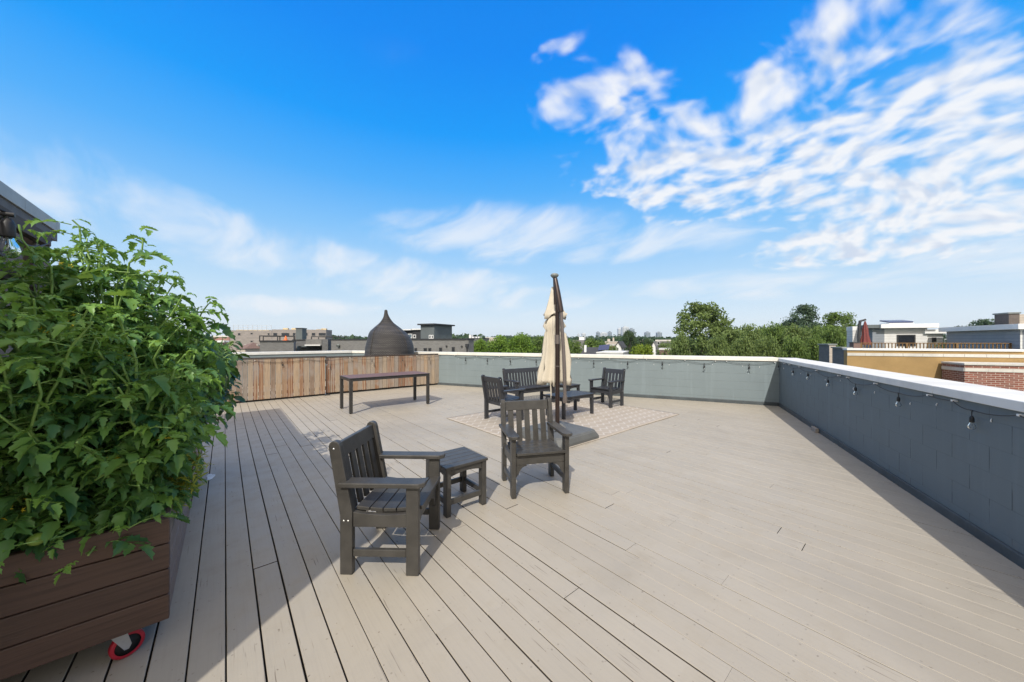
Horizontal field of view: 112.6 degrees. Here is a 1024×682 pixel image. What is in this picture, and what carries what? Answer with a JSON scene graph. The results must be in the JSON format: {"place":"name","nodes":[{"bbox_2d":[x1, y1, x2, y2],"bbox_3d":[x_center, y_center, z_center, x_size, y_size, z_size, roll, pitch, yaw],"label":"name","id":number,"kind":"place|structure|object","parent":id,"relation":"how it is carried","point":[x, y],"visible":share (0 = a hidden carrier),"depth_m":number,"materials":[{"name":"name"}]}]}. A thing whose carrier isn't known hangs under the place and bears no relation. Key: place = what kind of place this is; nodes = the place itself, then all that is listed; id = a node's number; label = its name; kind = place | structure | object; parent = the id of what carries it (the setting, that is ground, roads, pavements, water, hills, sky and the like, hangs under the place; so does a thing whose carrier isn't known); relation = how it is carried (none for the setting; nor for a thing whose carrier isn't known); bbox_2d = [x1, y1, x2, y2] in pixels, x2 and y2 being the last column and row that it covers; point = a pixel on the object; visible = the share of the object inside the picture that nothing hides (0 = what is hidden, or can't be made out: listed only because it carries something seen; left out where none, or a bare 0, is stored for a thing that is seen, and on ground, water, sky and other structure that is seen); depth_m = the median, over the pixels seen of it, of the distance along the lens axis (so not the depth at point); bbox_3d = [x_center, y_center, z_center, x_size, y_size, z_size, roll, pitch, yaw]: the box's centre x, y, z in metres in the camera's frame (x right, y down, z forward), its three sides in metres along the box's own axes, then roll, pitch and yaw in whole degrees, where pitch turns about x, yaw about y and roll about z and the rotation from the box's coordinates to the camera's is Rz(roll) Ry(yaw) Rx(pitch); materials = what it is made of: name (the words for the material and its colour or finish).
{"place":"outdoors","nodes":[
{"label":"outdoors","id":0,"kind":"place"},
{"bbox_2d":[192,440,201,497],"bbox_3d":[-3.710,1.244,3.445,0.806,0.672,1.610,0,0,-40],"label":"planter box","id":1,"kind":"object","parent":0,"point":[193,467],"visible":0.02,"depth_m":3.50,"materials":[{"name":"brown wood"}]},
{"bbox_2d":[149,317,245,445],"bbox_3d":[-3.426,0.448,3.677,0.891,1.397,0.944,0,0,-38],"label":"pepper plant","id":2,"kind":"object","parent":1,"relation":"in","point":[232,378],"visible":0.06,"depth_m":3.89,"materials":[{"name":"green plant"}]},
{"bbox_2d":[203,339,242,422],"bbox_3d":[-3.799,0.526,4.040,0.970,1.333,0.792,0,0,-40],"label":"pepper plant","id":3,"kind":"object","parent":1,"relation":"in","point":[240,357],"visible":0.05,"depth_m":4.20,"materials":[{"name":"green plant"}]},
{"bbox_2d":[198,353,249,440],"bbox_3d":[-3.080,0.533,3.244,0.925,1.133,0.811,0,0,-42],"label":"pepper plant","id":4,"kind":"object","parent":1,"relation":"in","point":[234,358],"visible":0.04,"depth_m":3.34,"materials":[{"name":"green plant"}]},
{"bbox_2d":[206,474,214,479],"bbox_3d":[-3.500,1.577,3.967,0.079,0.002,0.235,0,0,-40],"label":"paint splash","id":5,"kind":"object","parent":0,"point":[209,476],"visible":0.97,"depth_m":3.97,"materials":[{"name":"white paint"}]},
{"bbox_2d":[213,335,229,349],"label":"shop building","id":6,"kind":"structure","parent":0,"point":[227,339],"depth_m":68.18,"materials":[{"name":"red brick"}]},
{"bbox_2d":[230,325,271,350],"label":"concrete building","id":7,"kind":"structure","parent":0,"point":[244,337],"depth_m":62.54,"materials":[{"name":"beige concrete"}]},
{"bbox_2d":[259,335,295,351],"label":"terrace house","id":8,"kind":"structure","parent":0,"point":[277,345],"depth_m":30.73,"materials":[{"name":"grey concrete"}]},
{"bbox_2d":[272,328,331,339],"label":"concrete building","id":9,"kind":"structure","parent":0,"point":[292,332],"depth_m":61.00,"materials":[{"name":"beige concrete"}]},
{"bbox_2d":[292,336,339,350],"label":"terrace house","id":10,"kind":"structure","parent":0,"point":[311,344],"depth_m":37.00,"materials":[{"name":"concrete"}]},
{"bbox_2d":[330,338,474,351],"bbox_3d":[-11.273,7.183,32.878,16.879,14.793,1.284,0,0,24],"label":"brick building","id":11,"kind":"structure","parent":0,"point":[446,345],"depth_m":30.85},
{"bbox_2d":[402,329,420,338],"bbox_3d":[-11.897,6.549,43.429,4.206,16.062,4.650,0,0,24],"label":"roof room","id":12,"kind":"object","parent":11,"relation":"on","point":[414,333],"visible":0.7,"depth_m":41.29,"materials":[{"name":"white paint"}]},
{"bbox_2d":[417,323,454,338],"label":"stair tower","id":13,"kind":"structure","parent":0,"point":[435,331],"depth_m":39.83,"materials":[{"name":"stone"}]},
{"bbox_2d":[466,335,488,349],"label":"dark roofed building","id":14,"kind":"structure","parent":0,"point":[476,338],"depth_m":79.73,"materials":[{"name":"brick"}]},
{"bbox_2d":[0,0,1023,338],"label":"sky","id":15,"kind":"structure","parent":0,"point":[334,165],"materials":[{"name":"blue"}]},
{"bbox_2d":[573,337,585,348],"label":"grey building","id":16,"kind":"structure","parent":0,"point":[582,340],"depth_m":104.27,"materials":[{"name":"brick"}]},
{"bbox_2d":[581,344,609,353],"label":"gabled house","id":17,"kind":"structure","parent":0,"point":[590,350],"depth_m":40.17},
{"bbox_2d":[605,338,617,350],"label":"beige building","id":18,"kind":"structure","parent":0,"point":[608,341],"depth_m":83.50,"materials":[{"name":"beige brick"}]},
{"bbox_2d":[596,351,628,354],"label":"building","id":19,"kind":"structure","parent":0,"point":[615,352],"depth_m":33.80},
{"bbox_2d":[621,326,628,335],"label":"tower block","id":20,"kind":"structure","parent":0,"point":[624,329],"depth_m":1450.00,"materials":[{"name":"white concrete"}]},
{"bbox_2d":[644,331,649,337],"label":"tower block","id":21,"kind":"structure","parent":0,"point":[647,333],"depth_m":1500.00,"materials":[{"name":"grey concrete"}]},
{"bbox_2d":[655,340,670,353],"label":"grey building","id":22,"kind":"structure","parent":0,"point":[657,342],"depth_m":77.64,"materials":[{"name":"brick"}]},
{"bbox_2d":[846,326,863,347],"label":"rooftop house","id":23,"kind":"structure","parent":0,"point":[852,333],"depth_m":25.52,"materials":[{"name":"white"}]},
{"bbox_2d":[861,320,938,348],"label":"rooftop house","id":24,"kind":"structure","parent":0,"point":[900,332],"depth_m":23.69,"materials":[{"name":"white"}]},
{"bbox_2d":[897,335,915,345],"bbox_3d":[27.175,-0.043,23.535,0.931,0.780,0.037,0,0,24],"label":"window","id":25,"kind":"structure","parent":24,"relation":"in","point":[901,339],"depth_m":23.53,"materials":[{"name":"black glass"}]},
{"bbox_2d":[923,329,946,348],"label":"rooftop house","id":26,"kind":"structure","parent":0,"point":[934,336],"depth_m":22.99,"materials":[{"name":"white"}]},
{"bbox_2d":[938,324,1023,348],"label":"rooftop house","id":27,"kind":"structure","parent":0,"point":[1005,333],"depth_m":19.37,"materials":[{"name":"white"}]},
{"bbox_2d":[1014,329,1023,348],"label":"rooftop house","id":28,"kind":"structure","parent":0,"point":[1022,338],"depth_m":17.57,"materials":[{"name":"grey"}]},
{"bbox_2d":[992,312,1023,324],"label":"brick chimney","id":29,"kind":"object","parent":28,"relation":"on","point":[1009,318],"visible":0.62,"depth_m":21.02,"materials":[{"name":"brown brick"}]},
{"label":"ground","id":30,"kind":"structure","parent":0,"visible":0},
{"bbox_2d":[234,343,259,351],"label":"hip roof house","id":31,"kind":"structure","parent":30,"relation":"on","point":[251,347],"depth_m":47.98,"materials":[{"name":"pink brick"}]},
{"bbox_2d":[295,328,306,338],"bbox_3d":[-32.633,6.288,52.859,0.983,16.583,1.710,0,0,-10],"label":"stair core","id":32,"kind":"object","parent":30,"relation":"on","point":[301,333],"visible":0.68,"depth_m":52.13,"materials":[{"name":"stone"}]},
{"bbox_2d":[474,337,488,351],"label":"broadleaf tree","id":33,"kind":"object","parent":30,"relation":"on","point":[480,345],"visible":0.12,"depth_m":43.48,"materials":[{"name":"green plant"}]},
{"bbox_2d":[485,335,518,352],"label":"broadleaf tree","id":34,"kind":"object","parent":30,"relation":"on","point":[496,344],"visible":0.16,"depth_m":49.13,"materials":[{"name":"green plant"}]},
{"bbox_2d":[505,332,536,352],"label":"broadleaf tree","id":35,"kind":"object","parent":30,"relation":"on","point":[518,341],"visible":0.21,"depth_m":53.28,"materials":[{"name":"green plant"}]},
{"bbox_2d":[529,335,543,352],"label":"broadleaf tree","id":36,"kind":"object","parent":30,"relation":"on","point":[539,342],"visible":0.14,"depth_m":55.75,"materials":[{"name":"green plant"}]},
{"bbox_2d":[192,333,943,353],"bbox_3d":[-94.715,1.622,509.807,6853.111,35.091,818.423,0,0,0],"label":"woodland","id":37,"kind":"object","parent":30,"relation":"on","point":[597,338],"visible":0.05,"depth_m":139.40,"materials":[{"name":"green plant"}]},
{"bbox_2d":[567,338,582,353],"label":"broadleaf tree","id":38,"kind":"object","parent":30,"relation":"on","point":[575,348],"visible":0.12,"depth_m":51.49,"materials":[{"name":"green plant"}]},
{"bbox_2d":[582,338,606,350],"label":"broadleaf tree","id":39,"kind":"object","parent":30,"relation":"on","point":[588,342],"visible":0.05,"depth_m":61.67,"materials":[{"name":"green plant"}]},
{"bbox_2d":[607,344,617,350],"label":"broadleaf tree","id":40,"kind":"object","parent":30,"relation":"on","point":[614,348],"visible":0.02,"depth_m":49.78,"materials":[{"name":"green plant"}]},
{"bbox_2d":[615,341,626,350],"bbox_3d":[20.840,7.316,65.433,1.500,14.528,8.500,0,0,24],"label":"gabled house","id":41,"kind":"structure","parent":30,"relation":"on","point":[619,345],"depth_m":61.91,"materials":[{"name":"white paint"}]},
{"bbox_2d":[619,330,641,354],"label":"broadleaf tree","id":42,"kind":"object","parent":30,"relation":"on","point":[626,338],"visible":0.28,"depth_m":91.19,"materials":[{"name":"green plant"}]},
{"bbox_2d":[629,343,653,354],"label":"broadleaf tree","id":43,"kind":"object","parent":30,"relation":"on","point":[643,351],"visible":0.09,"depth_m":43.59,"materials":[{"name":"green plant"}]},
{"bbox_2d":[643,337,656,354],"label":"broadleaf tree","id":44,"kind":"object","parent":30,"relation":"on","point":[646,340],"visible":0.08,"depth_m":73.77,"materials":[{"name":"green plant"}]},
{"bbox_2d":[651,341,656,354],"bbox_3d":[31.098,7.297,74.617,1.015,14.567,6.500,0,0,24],"label":"gabled house","id":45,"kind":"structure","parent":30,"relation":"on","point":[654,345],"depth_m":71.88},
{"bbox_2d":[657,341,670,354],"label":"broadleaf tree","id":46,"kind":"object","parent":30,"relation":"on","point":[663,345],"visible":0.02,"depth_m":57.91,"materials":[{"name":"green plant"}]},
{"bbox_2d":[659,348,668,354],"bbox_3d":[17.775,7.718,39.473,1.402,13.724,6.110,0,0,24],"label":"building","id":47,"kind":"structure","parent":30,"relation":"on","point":[662,350],"depth_m":36.86,"materials":[{"name":"stone"}]},
{"bbox_2d":[668,330,694,355],"bbox_3d":[15.668,6.798,32.023,3.430,15.604,3.891,0,0,-9],"label":"broadleaf tree","id":48,"kind":"object","parent":30,"relation":"on","point":[679,344],"visible":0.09,"depth_m":31.70,"materials":[{"name":"green plant"}]},
{"bbox_2d":[658,301,748,355],"bbox_3d":[20.312,5.121,36.152,9.439,18.960,9.178,0,0,-7],"label":"broadleaf tree","id":49,"kind":"object","parent":30,"relation":"on","point":[703,312],"visible":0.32,"depth_m":34.98,"materials":[{"name":"green plant"}]},
{"bbox_2d":[704,331,732,355],"bbox_3d":[18.224,6.857,30.082,3.537,15.505,3.559,0,0,-6],"label":"broadleaf tree","id":50,"kind":"object","parent":30,"relation":"on","point":[716,347],"visible":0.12,"depth_m":29.74,"materials":[{"name":"green plant"}]},
{"bbox_2d":[716,325,739,354],"bbox_3d":[23.869,6.392,37.888,4.826,16.467,5.222,0,0,37],"label":"broadleaf tree","id":51,"kind":"object","parent":30,"relation":"on","point":[733,337],"visible":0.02,"depth_m":37.46,"materials":[{"name":"green plant"}]},
{"bbox_2d":[731,333,756,356],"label":"broadleaf tree","id":52,"kind":"object","parent":30,"relation":"on","point":[744,346],"visible":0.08,"depth_m":28.58,"materials":[{"name":"green plant"}]},
{"bbox_2d":[739,323,767,356],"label":"broadleaf tree","id":53,"kind":"object","parent":30,"relation":"on","point":[754,335],"visible":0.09,"depth_m":40.47,"materials":[{"name":"green plant"}]},
{"bbox_2d":[756,326,766,335],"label":"broadleaf tree","id":54,"kind":"object","parent":30,"relation":"on","point":[763,330],"visible":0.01,"depth_m":54.38,"materials":[{"name":"green plant"}]},
{"bbox_2d":[753,335,783,357],"bbox_3d":[21.838,7.047,29.055,4.139,15.104,3.649,0,0,36],"label":"broadleaf tree","id":55,"kind":"object","parent":30,"relation":"on","point":[771,350],"visible":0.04,"depth_m":28.77,"materials":[{"name":"green plant"}]},
{"bbox_2d":[756,321,785,351],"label":"broadleaf tree","id":56,"kind":"object","parent":30,"relation":"on","point":[775,329],"visible":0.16,"depth_m":42.36,"materials":[{"name":"green plant"}]},
{"bbox_2d":[779,333,811,358],"bbox_3d":[24.648,6.944,29.925,3.820,15.332,3.844,0,0,0],"label":"broadleaf tree","id":57,"kind":"object","parent":30,"relation":"on","point":[796,349],"visible":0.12,"depth_m":29.55,"materials":[{"name":"green plant"}]},
{"bbox_2d":[780,322,814,352],"bbox_3d":[33.619,6.205,39.994,5.693,16.844,5.261,0,0,12],"label":"broadleaf tree","id":58,"kind":"object","parent":30,"relation":"on","point":[796,331],"visible":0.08,"depth_m":39.89,"materials":[{"name":"green plant"}]},
{"bbox_2d":[779,303,821,328],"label":"broadleaf tree","id":59,"kind":"object","parent":30,"relation":"on","point":[808,311],"visible":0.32,"depth_m":61.06,"materials":[{"name":"green plant"}]},
{"bbox_2d":[805,334,829,360],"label":"broadleaf tree","id":60,"kind":"object","parent":30,"relation":"on","point":[812,343],"visible":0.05,"depth_m":30.85,"materials":[{"name":"green plant"}]},
{"bbox_2d":[809,324,837,339],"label":"broadleaf tree","id":61,"kind":"object","parent":30,"relation":"on","point":[815,331],"visible":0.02,"depth_m":41.22,"materials":[{"name":"green plant"}]},
{"bbox_2d":[817,344,836,362],"bbox_3d":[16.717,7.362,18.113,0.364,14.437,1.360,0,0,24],"label":"gatepost block","id":62,"kind":"structure","parent":30,"relation":"on","point":[825,352],"depth_m":17.87,"materials":[{"name":"concrete"}]},
{"bbox_2d":[809,325,846,353],"bbox_3d":[33.998,6.452,35.975,4.697,16.297,5.329,0,0,-12],"label":"broadleaf tree","id":63,"kind":"object","parent":30,"relation":"on","point":[838,338],"visible":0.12,"depth_m":35.60,"materials":[{"name":"green plant"}]},
{"bbox_2d":[822,311,857,327],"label":"broadleaf tree","id":64,"kind":"object","parent":30,"relation":"on","point":[832,318],"visible":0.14,"depth_m":57.23,"materials":[{"name":"green plant"}]},
{"bbox_2d":[835,324,854,340],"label":"broadleaf tree","id":65,"kind":"object","parent":30,"relation":"on","point":[843,327],"visible":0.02,"depth_m":41.93,"materials":[{"name":"green plant"}]},
{"bbox_2d":[831,347,1023,378],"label":"tan building","id":66,"kind":"structure","parent":30,"relation":"on","point":[920,362],"depth_m":14.32,"materials":[{"name":"paint"}]},
{"bbox_2d":[849,342,860,347],"bbox_3d":[20.442,0.550,20.375,0.326,0.960,0.560,0,0,24],"label":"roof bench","id":67,"kind":"object","parent":66,"relation":"on","point":[854,344],"visible":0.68,"depth_m":20.17,"materials":[{"name":"brown wood"}]},
{"bbox_2d":[857,319,872,344],"bbox_3d":[21.998,-0.007,21.305,0.726,2.774,0.700,0,0,24],"label":"closed parasol","id":68,"kind":"object","parent":66,"relation":"on","point":[865,338],"visible":0.76,"depth_m":21.25,"materials":[{"name":"red fabric"}]},
{"bbox_2d":[860,343,1011,348],"bbox_3d":[23.668,0.749,19.279,6.109,1.300,0.120,0,0,24],"label":"wooden railing","id":69,"kind":"object","parent":66,"relation":"on","point":[957,345],"visible":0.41,"depth_m":18.91,"materials":[{"name":"brown wood"}]},
{"bbox_2d":[968,317,993,325],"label":"broadleaf tree","id":70,"kind":"object","parent":30,"relation":"on","point":[981,322],"visible":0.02,"depth_m":49.89,"materials":[{"name":"green plant"}]},
{"bbox_2d":[941,361,1023,390],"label":"brick bay","id":71,"kind":"object","parent":30,"relation":"on","point":[1007,375],"visible":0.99,"depth_m":12.67,"materials":[{"name":"brick"}]},
{"bbox_3d":[-4.666,8.285,4.021,22.777,12.590,20.642,0,0,0],"label":"apartment building","id":72,"kind":"object","parent":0,"visible":0},
{"bbox_2d":[105,413,306,681],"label":"deck base","id":73,"kind":"object","parent":72,"relation":"on","point":[225,587],"depth_m":2.10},
{"bbox_2d":[0,381,1023,681],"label":"deck","id":74,"kind":"structure","parent":73,"relation":"on","point":[696,541],"depth_m":2.35,"materials":[{"name":"paint"}]},
{"bbox_2d":[0,181,59,467],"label":"penthouse","id":75,"kind":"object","parent":74,"relation":"on","point":[13,201],"visible":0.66,"depth_m":3.84,"materials":[{"name":"grey brick"}]},
{"bbox_2d":[0,205,191,680],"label":"planter box","id":76,"kind":"object","parent":74,"relation":"on","point":[101,594],"visible":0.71,"depth_m":1.58,"materials":[{"name":"brown wood"}]},
{"bbox_2d":[0,208,51,257],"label":"string lights","id":77,"kind":"object","parent":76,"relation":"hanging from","point":[9,247],"visible":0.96,"depth_m":1.43,"materials":[{"name":"black plastic"}]},
{"bbox_2d":[0,291,153,583],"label":"tomato plant","id":78,"kind":"object","parent":76,"relation":"on","point":[31,486],"visible":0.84,"depth_m":1.49,"materials":[{"name":"green plant"}]},
{"bbox_2d":[0,241,194,442],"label":"tomato plant","id":79,"kind":"object","parent":76,"relation":"in","point":[41,264],"depth_m":2.17,"materials":[{"name":"green plant"}]},
{"bbox_2d":[0,218,205,442],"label":"tomato plant","id":80,"kind":"object","parent":76,"relation":"on","point":[68,273],"visible":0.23,"depth_m":1.95,"materials":[{"name":"green plant"}]},
{"bbox_2d":[0,303,235,584],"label":"tomato plant","id":81,"kind":"object","parent":76,"relation":"on","point":[139,496],"visible":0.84,"depth_m":1.69,"materials":[{"name":"green plant"}]},
{"bbox_2d":[47,253,235,503],"bbox_3d":[-2.426,0.277,2.323,0.866,1.680,0.932,0,0,-40],"label":"tomato plant","id":82,"kind":"object","parent":76,"relation":"on","point":[218,363],"visible":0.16,"depth_m":2.35,"materials":[{"name":"green plant"}]},
{"bbox_2d":[60,305,230,407],"bbox_3d":[-2.691,0.406,2.601,0.857,1.458,0.945,0,0,-39],"label":"tomato plant","id":83,"kind":"object","parent":76,"relation":"on","point":[219,345],"visible":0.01,"depth_m":2.77,"materials":[{"name":"green plant"}]},
{"bbox_2d":[162,440,213,514],"bbox_3d":[-1.968,0.827,2.015,0.324,0.419,0.370,0,0,-36],"label":"herb plant","id":84,"kind":"object","parent":76,"relation":"on","point":[187,485],"visible":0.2,"depth_m":2.00,"materials":[{"name":"green plant"}]},
{"bbox_2d":[224,356,325,402],"bbox_3d":[-7.313,1.008,8.415,4.870,1.145,0.165,0,0,-40],"label":"cedar fence","id":85,"kind":"object","parent":74,"relation":"on","point":[297,378],"visible":0.42,"depth_m":9.24,"materials":[{"name":"brown wood"}]},
{"bbox_2d":[241,355,440,367],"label":"string lights","id":86,"kind":"object","parent":85,"relation":"attached to","point":[328,360],"visible":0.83,"depth_m":9.92,"materials":[{"name":"black plastic"}]},
{"bbox_2d":[325,354,438,393],"bbox_3d":[-4.028,1.018,11.259,3.840,1.125,0.165,0,0,-40],"label":"cedar fence","id":87,"kind":"object","parent":74,"relation":"on","point":[336,367],"visible":0.93,"depth_m":10.96,"materials":[{"name":"brown wood"}]},
{"bbox_2d":[340,371,429,413],"bbox_3d":[-3.045,1.192,8.265,1.880,0.775,0.840,0,0,-40],"label":"dining table","id":88,"kind":"object","parent":74,"relation":"on","point":[375,376],"visible":1,"depth_m":7.96,"materials":[{"name":"wood"}]},
{"bbox_2d":[329,420,444,575],"bbox_3d":[-0.905,1.129,2.605,0.660,0.902,0.676,0,0,2],"label":"armchair","id":89,"kind":"object","parent":74,"relation":"on","point":[398,502],"visible":1,"depth_m":2.33,"materials":[{"name":"wood"}]},
{"bbox_2d":[364,310,413,356],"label":"wicker dome","id":90,"kind":"structure","parent":74,"relation":"on","point":[387,335],"depth_m":11.53,"materials":[{"name":"wicker"}]},
{"bbox_2d":[426,447,487,517],"bbox_3d":[-0.550,1.355,3.340,0.455,0.450,0.451,0,0,-39],"label":"end table","id":91,"kind":"object","parent":74,"relation":"on","point":[460,460],"visible":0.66,"depth_m":3.25,"materials":[{"name":"grey wood"}]},
{"bbox_2d":[499,397,572,498],"bbox_3d":[0.232,1.129,3.752,0.676,0.902,0.660,0,0,-13],"label":"armchair","id":92,"kind":"object","parent":74,"relation":"on","point":[519,453],"visible":1,"depth_m":3.79,"materials":[{"name":"wood"}]},
{"bbox_2d":[447,398,678,447],"bbox_3d":[1.134,1.573,7.154,4.032,0.009,2.914,0,0,-40],"label":"rug","id":93,"kind":"object","parent":74,"relation":"on","point":[604,420],"visible":0.56,"depth_m":6.93,"materials":[{"name":"beige fabric"}]},
{"bbox_2d":[481,375,525,419],"bbox_3d":[-0.179,1.129,6.843,0.660,0.902,0.676,0,0,-38],"label":"armchair","id":94,"kind":"object","parent":93,"relation":"on","point":[500,394],"visible":0.69,"depth_m":6.75,"materials":[{"name":"wood"}]},
{"bbox_2d":[502,366,554,402],"bbox_3d":[0.443,1.129,8.610,1.294,0.902,0.660,0,0,-37],"label":"garden bench","id":95,"kind":"object","parent":93,"relation":"on","point":[530,388],"visible":0.64,"depth_m":8.64,"materials":[{"name":"wood"}]},
{"bbox_2d":[522,273,598,448],"bbox_3d":[0.745,0.228,5.600,0.970,2.680,0.970,0,0,-40],"label":"cantilever parasol","id":96,"kind":"object","parent":93,"relation":"on","point":[554,369],"visible":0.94,"depth_m":5.59,"materials":[{"name":"beige fabric"}]},
{"bbox_2d":[545,390,593,419],"bbox_3d":[1.240,1.355,7.320,0.960,0.450,0.556,0,0,-38],"label":"coffee table","id":97,"kind":"object","parent":93,"relation":"on","point":[574,395],"visible":0.78,"depth_m":7.22,"materials":[{"name":"grey wood"}]},
{"bbox_2d":[560,383,579,402],"bbox_3d":[1.460,1.353,8.900,0.455,0.455,0.451,0,0,-40],"label":"end table","id":98,"kind":"object","parent":93,"relation":"on","point":[573,385],"visible":0.4,"depth_m":8.80,"materials":[{"name":"grey wood"}]},
{"bbox_2d":[588,367,625,407],"bbox_3d":[2.339,1.129,8.407,0.660,0.902,0.676,0,0,-38],"label":"armchair","id":99,"kind":"object","parent":93,"relation":"on","point":[609,390],"visible":0.94,"depth_m":8.37,"materials":[{"name":"wood"}]},
{"bbox_2d":[811,426,818,432],"bbox_3d":[5.285,1.542,5.956,0.050,0.075,0.220,0,0,26],"label":"flashing scrap","id":100,"kind":"object","parent":74,"relation":"on","point":[814,429],"visible":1,"depth_m":5.90,"materials":[{"name":"metal"}]},
{"bbox_2d":[229,350,352,385],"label":"parapet wall","id":101,"kind":"structure","parent":72,"relation":"on","point":[299,353],"depth_m":12.75,"materials":[{"name":"paint"}]},
{"bbox_2d":[350,350,778,405],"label":"parapet wall","id":102,"kind":"structure","parent":72,"relation":"on","point":[722,381],"depth_m":9.39,"materials":[{"name":"paint"}]},
{"bbox_2d":[456,356,774,371],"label":"string lights","id":103,"kind":"object","parent":102,"relation":"attached to","point":[749,370],"visible":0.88,"depth_m":9.69,"materials":[{"name":"black plastic"}]},
{"bbox_2d":[778,358,1023,568],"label":"parapet wall","id":104,"kind":"structure","parent":72,"relation":"on","point":[938,456],"depth_m":3.25,"materials":[{"name":"paint"}]},
{"bbox_2d":[777,363,1023,429],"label":"string lights","id":105,"kind":"object","parent":104,"relation":"attached to","point":[971,425],"visible":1,"depth_m":3.38,"materials":[{"name":"black plastic"}]}
]}

